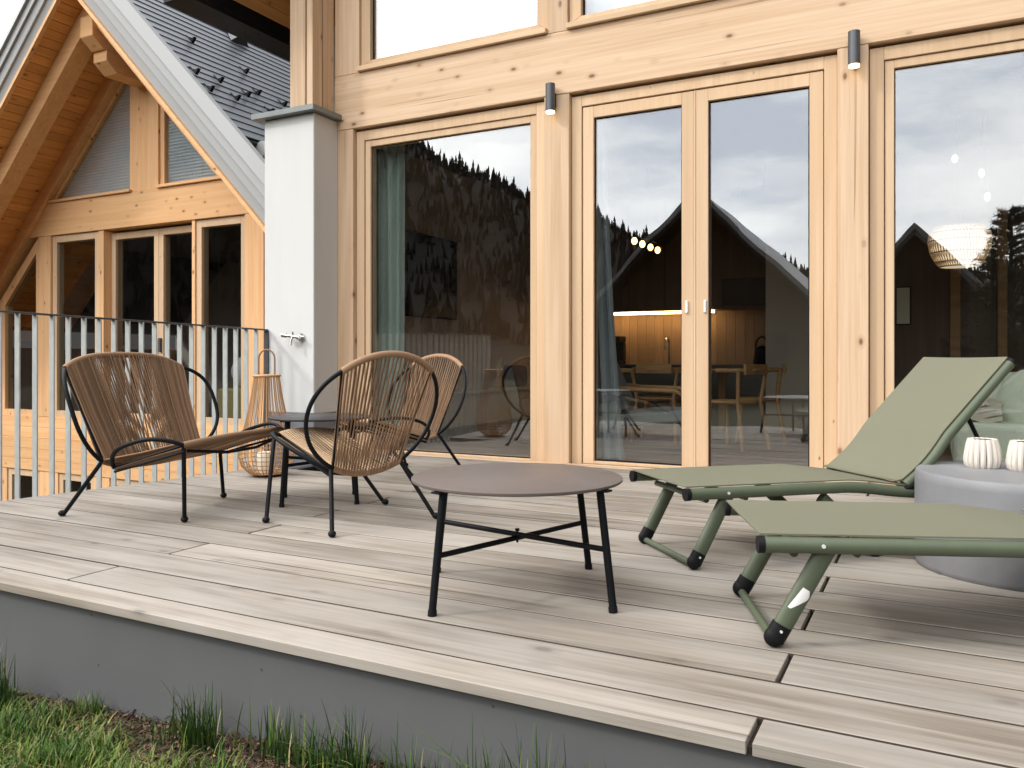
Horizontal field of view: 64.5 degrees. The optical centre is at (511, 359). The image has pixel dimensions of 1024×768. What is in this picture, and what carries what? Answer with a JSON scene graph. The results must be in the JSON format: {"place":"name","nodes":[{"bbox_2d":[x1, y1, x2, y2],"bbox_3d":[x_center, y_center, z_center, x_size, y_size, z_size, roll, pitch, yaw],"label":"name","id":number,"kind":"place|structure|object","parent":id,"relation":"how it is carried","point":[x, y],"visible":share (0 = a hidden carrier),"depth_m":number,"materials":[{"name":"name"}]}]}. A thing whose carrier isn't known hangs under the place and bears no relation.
{"place":"outdoors","nodes":[
{"label":"outdoors","id":0,"kind":"place"},
{"bbox_2d":[0,0,22,43],"label":"sky","id":1,"kind":"structure","parent":0,"point":[8,8],"materials":[{"name":"white"}]},
{"bbox_2d":[13,330,175,349],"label":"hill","id":2,"kind":"structure","parent":0,"point":[26,339],"depth_m":61.69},
{"bbox_2d":[0,694,388,767],"bbox_3d":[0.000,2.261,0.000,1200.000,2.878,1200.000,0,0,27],"label":"ground","id":3,"kind":"structure","parent":0,"point":[176,754],"depth_m":2.37,"materials":[{"name":"soil"}]},
{"bbox_2d":[0,641,20,711],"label":"grass tuft","id":4,"kind":"object","parent":3,"relation":"on","point":[6,688],"visible":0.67,"depth_m":2.74,"materials":[{"name":"green plant"}]},
{"bbox_2d":[0,0,289,500],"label":"neighbour chalet","id":5,"kind":"object","parent":3,"relation":"on","point":[132,160],"visible":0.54,"depth_m":11.56,"materials":[{"name":"timber"},{"name":"dark slate"},{"name":"glass"}]},
{"bbox_2d":[0,239,37,415],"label":"window","id":6,"kind":"structure","parent":5,"relation":"in","point":[7,302],"depth_m":13.07,"materials":[{"name":"beige wood"}]},
{"bbox_2d":[8,468,39,499],"bbox_3d":[-7.697,2.273,12.892,0.850,1.055,0.120,0,0,27],"label":"window","id":7,"kind":"structure","parent":5,"relation":"in","point":[11,471],"depth_m":13.00,"materials":[{"name":"beige wood"}]},
{"bbox_2d":[53,232,97,417],"bbox_3d":[-6.570,-0.500,12.307,1.100,2.780,0.120,0,0,27],"label":"window","id":8,"kind":"structure","parent":5,"relation":"in","point":[58,241],"depth_m":12.48,"materials":[{"name":"beige wood"}]},
{"bbox_2d":[59,473,95,493],"bbox_3d":[-6.543,2.273,12.293,0.850,1.055,0.120,0,0,27],"label":"window","id":9,"kind":"structure","parent":5,"relation":"in","point":[74,477],"depth_m":12.39,"materials":[{"name":"beige wood"}]},
{"bbox_2d":[47,82,131,203],"bbox_3d":[-6.268,-3.342,12.104,1.887,1.893,0.200,0,0,27],"label":"window","id":10,"kind":"structure","parent":5,"relation":"in","point":[103,167],"depth_m":12.00,"materials":[{"name":"beige glass"}]},
{"bbox_2d":[116,479,146,485],"bbox_3d":[-5.190,2.273,11.590,1.500,1.055,0.120,0,0,27],"label":"window","id":11,"kind":"structure","parent":5,"relation":"in","point":[119,482],"depth_m":11.76,"materials":[{"name":"beige wood"}]},
{"bbox_2d":[111,229,158,420],"bbox_3d":[-5.463,-0.485,11.844,1.020,2.750,0.120,0,0,27],"label":"door","id":12,"kind":"structure","parent":5,"relation":"in","point":[117,239],"depth_m":12.00,"materials":[{"name":"beige wood"}]},
{"bbox_2d":[158,225,191,417],"bbox_3d":[-4.661,-0.485,11.405,0.800,2.750,0.160,0,0,27],"label":"door","id":13,"kind":"structure","parent":5,"relation":"in","point":[164,233],"depth_m":11.53,"materials":[{"name":"beige wood"}]},
{"bbox_2d":[156,106,220,187],"bbox_3d":[-4.096,-3.342,10.976,1.887,1.893,0.200,0,0,27],"label":"window","id":14,"kind":"structure","parent":5,"relation":"in","point":[181,163],"depth_m":11.32,"materials":[{"name":"beige glass"}]},
{"bbox_2d":[196,215,244,426],"bbox_3d":[-3.868,-0.500,10.902,0.930,2.780,0.120,0,0,27],"label":"window","id":15,"kind":"structure","parent":5,"relation":"in","point":[202,226],"depth_m":11.03,"materials":[{"name":"beige wood"}]},
{"bbox_2d":[147,676,242,762],"bbox_3d":[-0.927,1.036,2.325,0.376,0.201,0.175,0,0,27],"label":"grass tuft","id":16,"kind":"object","parent":3,"relation":"on","point":[190,732],"visible":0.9,"depth_m":2.35,"materials":[{"name":"green plant"}]},
{"bbox_2d":[1,689,425,767],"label":"soil debris","id":17,"kind":"object","parent":3,"relation":"on","point":[118,713],"visible":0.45,"depth_m":2.42,"materials":[{"name":"brown soil"}]},
{"bbox_2d":[229,704,315,766],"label":"grass tuft","id":18,"kind":"object","parent":3,"relation":"on","point":[281,751],"visible":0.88,"depth_m":2.23,"materials":[{"name":"green plant"}]},
{"bbox_2d":[270,718,359,767],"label":"grass tuft","id":19,"kind":"object","parent":3,"relation":"on","point":[304,756],"visible":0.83,"depth_m":2.16,"materials":[{"name":"green plant"}]},
{"bbox_2d":[285,699,413,767],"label":"grass tuft","id":20,"kind":"object","parent":3,"relation":"on","point":[347,758],"visible":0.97,"depth_m":2.08,"materials":[{"name":"green plant"}]},
{"bbox_2d":[0,468,802,767],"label":"terrace base wall","id":21,"kind":"structure","parent":3,"relation":"on","point":[69,652],"depth_m":2.31,"materials":[{"name":"grey concrete"}]},
{"bbox_2d":[0,310,268,500],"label":"steel railing","id":22,"kind":"object","parent":21,"relation":"on","point":[83,425],"visible":0.52,"depth_m":5.86,"materials":[{"name":"silver metal"}]},
{"bbox_2d":[290,465,319,470],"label":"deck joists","id":23,"kind":"object","parent":21,"relation":"on","point":[310,467],"depth_m":6.24,"materials":[{"name":"grey wood"}]},
{"bbox_2d":[0,453,1023,767],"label":"deck","id":24,"kind":"structure","parent":23,"relation":"on","point":[898,723],"depth_m":2.63,"materials":[{"name":"beige wood"}]},
{"bbox_2d":[58,352,283,521],"bbox_3d":[-1.774,0.380,4.374,0.882,0.840,1.090,0,0,17],"label":"rope chair","id":25,"kind":"object","parent":24,"relation":"on","point":[92,390],"visible":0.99,"depth_m":4.30,"materials":[{"name":"brown rope"},{"name":"black metal"}]},
{"bbox_2d":[238,349,294,475],"bbox_3d":[-1.685,0.362,5.570,0.375,0.864,0.374,0,0,27],"label":"bamboo lantern","id":26,"kind":"object","parent":24,"relation":"on","point":[256,386],"visible":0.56,"depth_m":5.51,"materials":[{"name":"wicker"}]},
{"bbox_2d":[257,451,273,472],"bbox_3d":[-1.694,0.703,5.574,0.112,0.151,0.112,0,0,27],"label":"candle","id":27,"kind":"object","parent":26,"relation":"on","point":[263,461],"visible":0.44,"depth_m":5.53,"materials":[{"name":"wax"}]},
{"bbox_2d":[267,413,370,507],"bbox_3d":[-1.087,0.562,4.588,0.570,0.479,0.570,0,0,27],"label":"side table","id":28,"kind":"object","parent":24,"relation":"on","point":[287,419],"visible":0.69,"depth_m":4.47,"materials":[{"name":"grey metal"}]},
{"bbox_2d":[262,351,438,536],"bbox_3d":[-0.851,0.380,4.109,0.763,0.840,0.853,0,0,-45],"label":"rope chair","id":29,"kind":"object","parent":24,"relation":"on","point":[352,455],"visible":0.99,"depth_m":3.93,"materials":[{"name":"tan rope"},{"name":"black metal"}]},
{"bbox_2d":[334,354,466,475],"bbox_3d":[-0.788,0.380,5.550,0.763,0.840,0.853,0,0,40],"label":"rope chair","id":30,"kind":"object","parent":24,"relation":"on","point":[416,433],"visible":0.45,"depth_m":5.68,"materials":[{"name":"tan rope"},{"name":"black metal"}]},
{"bbox_2d":[0,474,1023,767],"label":"deck joints","id":31,"kind":"object","parent":24,"relation":"on","point":[760,720],"visible":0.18,"depth_m":2.47,"materials":[{"name":"wood"}]},
{"bbox_2d":[411,463,622,616],"bbox_3d":[0.017,0.603,2.797,0.724,0.399,0.724,0,0,-4],"label":"coffee table","id":32,"kind":"object","parent":24,"relation":"on","point":[516,479],"visible":1,"depth_m":2.67,"materials":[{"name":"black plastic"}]},
{"bbox_2d":[629,357,1016,569],"bbox_3d":[1.504,0.395,3.528,1.906,0.810,0.549,0,0,-15],"label":"sun lounger","id":33,"kind":"object","parent":24,"relation":"on","point":[925,411],"visible":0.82,"depth_m":3.45,"materials":[{"name":"green woven fabric"},{"name":"green painted metal"},{"name":"black plastic"}]},
{"bbox_2d":[723,500,1023,646],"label":"sun lounger","id":34,"kind":"object","parent":24,"relation":"on","point":[770,523],"visible":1,"depth_m":2.29,"materials":[{"name":"green woven fabric"},{"name":"green painted metal"},{"name":"black plastic"}]},
{"bbox_2d":[914,461,1023,591],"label":"drum table","id":35,"kind":"object","parent":24,"relation":"on","point":[961,483],"visible":0.66,"depth_m":2.91,"materials":[{"name":"grey concrete"}]},
{"bbox_2d":[963,437,1001,468],"bbox_3d":[1.877,0.376,3.234,0.136,0.120,0.136,0,0,27],"label":"candle holder","id":36,"kind":"object","parent":35,"relation":"on","point":[982,453],"visible":0.99,"depth_m":3.19,"materials":[{"name":"ceramic"}]},
{"bbox_2d":[1005,440,1023,471],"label":"candle holder","id":37,"kind":"object","parent":35,"relation":"on","point":[1014,461],"visible":1,"depth_m":3.11,"materials":[{"name":"ceramic"}]},
{"bbox_2d":[372,736,443,767],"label":"grass tuft","id":38,"kind":"object","parent":3,"relation":"on","point":[386,763],"visible":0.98,"depth_m":2.00,"materials":[{"name":"green plant"}]},
{"bbox_2d":[427,736,508,767],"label":"grass tuft","id":39,"kind":"object","parent":3,"relation":"on","point":[476,766],"visible":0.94,"depth_m":1.92,"materials":[{"name":"green plant"}]},
{"bbox_2d":[392,717,565,767],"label":"grass tuft","id":40,"kind":"object","parent":3,"relation":"on","point":[520,760],"visible":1,"depth_m":1.86,"materials":[{"name":"green plant"}]},
{"bbox_2d":[164,0,1023,485],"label":"timber house","id":41,"kind":"structure","parent":3,"relation":"on","point":[864,178],"depth_m":6.93,"materials":[{"name":"light spruce wood"},{"name":"glass"}]},
{"bbox_2d":[281,332,304,344],"bbox_3d":[-1.896,-0.177,7.012,0.193,0.118,0.094,0,0,27],"label":"outdoor tap","id":42,"kind":"object","parent":41,"relation":"attached to","point":[300,337],"visible":1,"depth_m":6.99,"materials":[{"name":"silver metal"}]},
{"bbox_2d":[377,145,404,445],"bbox_3d":[-1.156,-0.660,7.354,0.414,2.880,0.098,0,0,27],"label":"curtain","id":43,"kind":"object","parent":41,"relation":"hanging from","point":[390,240],"visible":0.58,"depth_m":7.32,"materials":[{"name":"green fabric"}]},
{"bbox_2d":[405,230,456,319],"bbox_3d":[-0.864,-0.887,8.791,0.049,0.885,0.965,0,0,27],"label":"television","id":44,"kind":"object","parent":41,"relation":"attached to","point":[430,276],"visible":1,"depth_m":8.71,"materials":[{"name":"black plastic"}]},
{"bbox_2d":[357,102,543,461],"bbox_3d":[-0.530,-0.597,6.815,1.855,2.834,0.115,0,0,27],"label":"window","id":45,"kind":"structure","parent":41,"relation":"in","point":[532,115],"depth_m":6.72,"materials":[{"name":"beige wood"}]},
{"bbox_2d":[357,0,547,72],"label":"window","id":46,"kind":"structure","parent":41,"relation":"in","point":[393,32],"depth_m":6.93,"materials":[{"name":"beige glass"}]},
{"bbox_2d":[404,385,529,431],"bbox_3d":[-0.323,0.570,9.353,0.440,0.460,3.000,0,0,27],"label":"sideboard","id":47,"kind":"object","parent":41,"relation":"on","point":[480,405],"visible":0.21,"depth_m":9.06,"materials":[{"name":"beige paint"}]},
{"bbox_2d":[494,357,505,387],"bbox_3d":[-0.149,0.158,9.570,0.124,0.361,0.147,0,0,27],"label":"dried grass vase","id":48,"kind":"object","parent":47,"relation":"on","point":[497,381],"visible":1,"depth_m":9.52,"materials":[{"name":"brown ceramic"}]},
{"bbox_2d":[502,365,526,386],"bbox_3d":[0.034,0.209,10.041,0.160,0.259,0.450,0,0,27],"label":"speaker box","id":49,"kind":"object","parent":47,"relation":"on","point":[514,376],"visible":0.98,"depth_m":9.88,"materials":[{"name":"black plastic"}]},
{"bbox_2d":[545,82,555,113],"bbox_3d":[0.299,-1.995,6.213,0.074,0.224,0.099,0,0,27],"label":"wall lamp","id":50,"kind":"object","parent":41,"relation":"attached to","point":[550,100],"visible":1,"depth_m":6.17,"materials":[{"name":"grey metal"}]},
{"bbox_2d":[598,120,623,459],"bbox_3d":[0.725,-0.660,6.376,0.334,2.880,0.098,0,0,27],"label":"curtain","id":51,"kind":"object","parent":41,"relation":"hanging from","point":[610,441],"visible":0.45,"depth_m":6.36,"materials":[{"name":"grey fabric"}]},
{"bbox_2d":[583,91,693,467],"bbox_3d":[0.940,-0.564,6.041,0.856,2.721,0.112,0,0,27],"label":"door","id":52,"kind":"structure","parent":41,"relation":"in","point":[684,101],"depth_m":6.05,"materials":[{"name":"beige wood"}]},
{"bbox_2d":[566,0,714,29],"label":"window","id":53,"kind":"structure","parent":41,"relation":"in","point":[582,13],"depth_m":6.09,"materials":[{"name":"beige glass"}]},
{"bbox_2d":[628,156,663,253],"bbox_3d":[1.410,-1.639,8.480,0.060,0.982,1.150,0,0,27],"label":"chandelier","id":54,"kind":"object","parent":41,"relation":"hanging from","point":[642,244],"visible":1,"depth_m":8.50,"materials":[{"name":"white"}]},
{"bbox_2d":[617,362,680,426],"bbox_3d":[1.143,0.371,6.859,0.816,0.867,0.698,0,0,15],"label":"armchair","id":55,"kind":"object","parent":41,"relation":"on","point":[650,415],"visible":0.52,"depth_m":6.63,"materials":[{"name":"grey fabric"}]},
{"bbox_2d":[630,364,680,443],"bbox_3d":[1.436,0.424,7.963,0.519,0.758,0.475,0,0,22],"label":"dining chair","id":56,"kind":"object","parent":41,"relation":"on","point":[656,368],"visible":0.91,"depth_m":7.79,"materials":[{"name":"brown wood"}]},
{"bbox_2d":[620,368,725,430],"bbox_3d":[1.584,0.455,9.010,1.500,0.690,0.850,0,0,27],"label":"dining table","id":57,"kind":"object","parent":41,"relation":"on","point":[722,395],"visible":0.14,"depth_m":8.98,"materials":[{"name":"brown wood"}]},
{"bbox_2d":[609,185,765,426],"bbox_3d":[2.172,-0.650,10.304,2.391,2.900,0.690,0,0,27],"label":"kitchen unit","id":58,"kind":"object","parent":41,"relation":"on","point":[646,285],"visible":0.54,"depth_m":10.31,"materials":[{"name":"brown wood"}]},
{"bbox_2d":[615,336,625,363],"bbox_3d":[1.346,-0.116,10.700,0.240,0.369,0.270,0,0,27],"label":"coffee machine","id":59,"kind":"object","parent":58,"relation":"on","point":[621,349],"visible":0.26,"depth_m":10.69,"materials":[{"name":"black plastic"}]},
{"bbox_2d":[753,336,765,363],"bbox_3d":[3.039,-0.105,9.859,0.210,0.349,0.210,0,0,27],"label":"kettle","id":60,"kind":"object","parent":58,"relation":"on","point":[759,355],"visible":0.74,"depth_m":9.79,"materials":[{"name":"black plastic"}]},
{"bbox_2d":[711,364,770,451],"bbox_3d":[1.999,0.424,7.269,0.519,0.758,0.475,0,0,-41],"label":"dining chair","id":61,"kind":"object","parent":41,"relation":"on","point":[752,369],"visible":0.89,"depth_m":7.11,"materials":[{"name":"brown wood"}]},
{"bbox_2d":[696,71,823,467],"bbox_3d":[1.714,-0.564,5.639,0.857,2.721,0.112,0,0,27],"label":"door","id":62,"kind":"structure","parent":41,"relation":"in","point":[813,82],"depth_m":5.54,"materials":[{"name":"beige wood"}]},
{"bbox_2d":[735,364,786,444],"bbox_3d":[2.403,0.424,7.828,0.475,0.758,0.519,0,0,17],"label":"dining chair","id":63,"kind":"object","parent":41,"relation":"on","point":[780,371],"visible":0.75,"depth_m":7.60,"materials":[{"name":"brown wood"}]},
{"bbox_2d":[848,29,859,68],"bbox_3d":[2.205,-1.992,5.222,0.074,0.229,0.099,0,0,27],"label":"wall lamp","id":64,"kind":"object","parent":41,"relation":"attached to","point":[853,48],"visible":1,"depth_m":5.18,"materials":[{"name":"grey metal"}]},
{"bbox_2d":[895,286,910,324],"bbox_3d":[4.036,-0.550,8.362,0.150,0.400,0.031,0,0,27],"label":"framed picture","id":65,"kind":"object","parent":41,"relation":"attached to","point":[902,305],"visible":1,"depth_m":8.35},
{"bbox_2d":[870,24,1023,482],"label":"window","id":66,"kind":"structure","parent":41,"relation":"in","point":[885,62],"depth_m":5.23,"materials":[{"name":"beige wood"}]},
{"bbox_2d":[927,113,992,268],"bbox_3d":[3.867,-1.462,7.006,0.501,1.336,0.501,0,0,27],"label":"wicker pendant","id":67,"kind":"object","parent":41,"relation":"hanging from","point":[959,245],"visible":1,"depth_m":6.84,"materials":[{"name":"wicker"}]},
{"bbox_2d":[952,115,989,199],"bbox_3d":[4.043,-1.758,7.140,0.292,0.744,0.042,0,0,27],"label":"bulb cluster","id":68,"kind":"object","parent":41,"relation":"hanging from","point":[981,172],"visible":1,"depth_m":7.08,"materials":[{"name":"white glass"}]},
{"bbox_2d":[950,372,1023,461],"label":"sofa","id":69,"kind":"object","parent":41,"relation":"on","point":[1004,433],"visible":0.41,"depth_m":5.58,"materials":[{"name":"green fabric"}]},
{"bbox_2d":[971,398,1002,422],"bbox_3d":[3.361,0.367,5.860,0.296,0.169,0.500,0,0,27],"label":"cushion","id":70,"kind":"object","parent":69,"relation":"on","point":[989,410],"visible":0.52,"depth_m":5.62,"materials":[{"name":"beige fabric"}]},
{"bbox_2d":[996,370,1023,421],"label":"cushion","id":71,"kind":"object","parent":69,"relation":"on","point":[1010,395],"visible":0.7,"depth_m":5.70,"materials":[{"name":"green fabric"}]},
{"bbox_2d":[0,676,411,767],"bbox_3d":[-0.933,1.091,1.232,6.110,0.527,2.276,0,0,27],"label":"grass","id":72,"kind":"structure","parent":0,"point":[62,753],"depth_m":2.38,"materials":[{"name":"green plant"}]},
{"bbox_2d":[218,357,240,417],"bbox_3d":[-3.430,0.330,11.897,1.140,1.140,1.250,0,0,27],"label":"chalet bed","id":73,"kind":"object","parent":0,"point":[230,401],"visible":0.06,"depth_m":11.49,"materials":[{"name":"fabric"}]}
]}

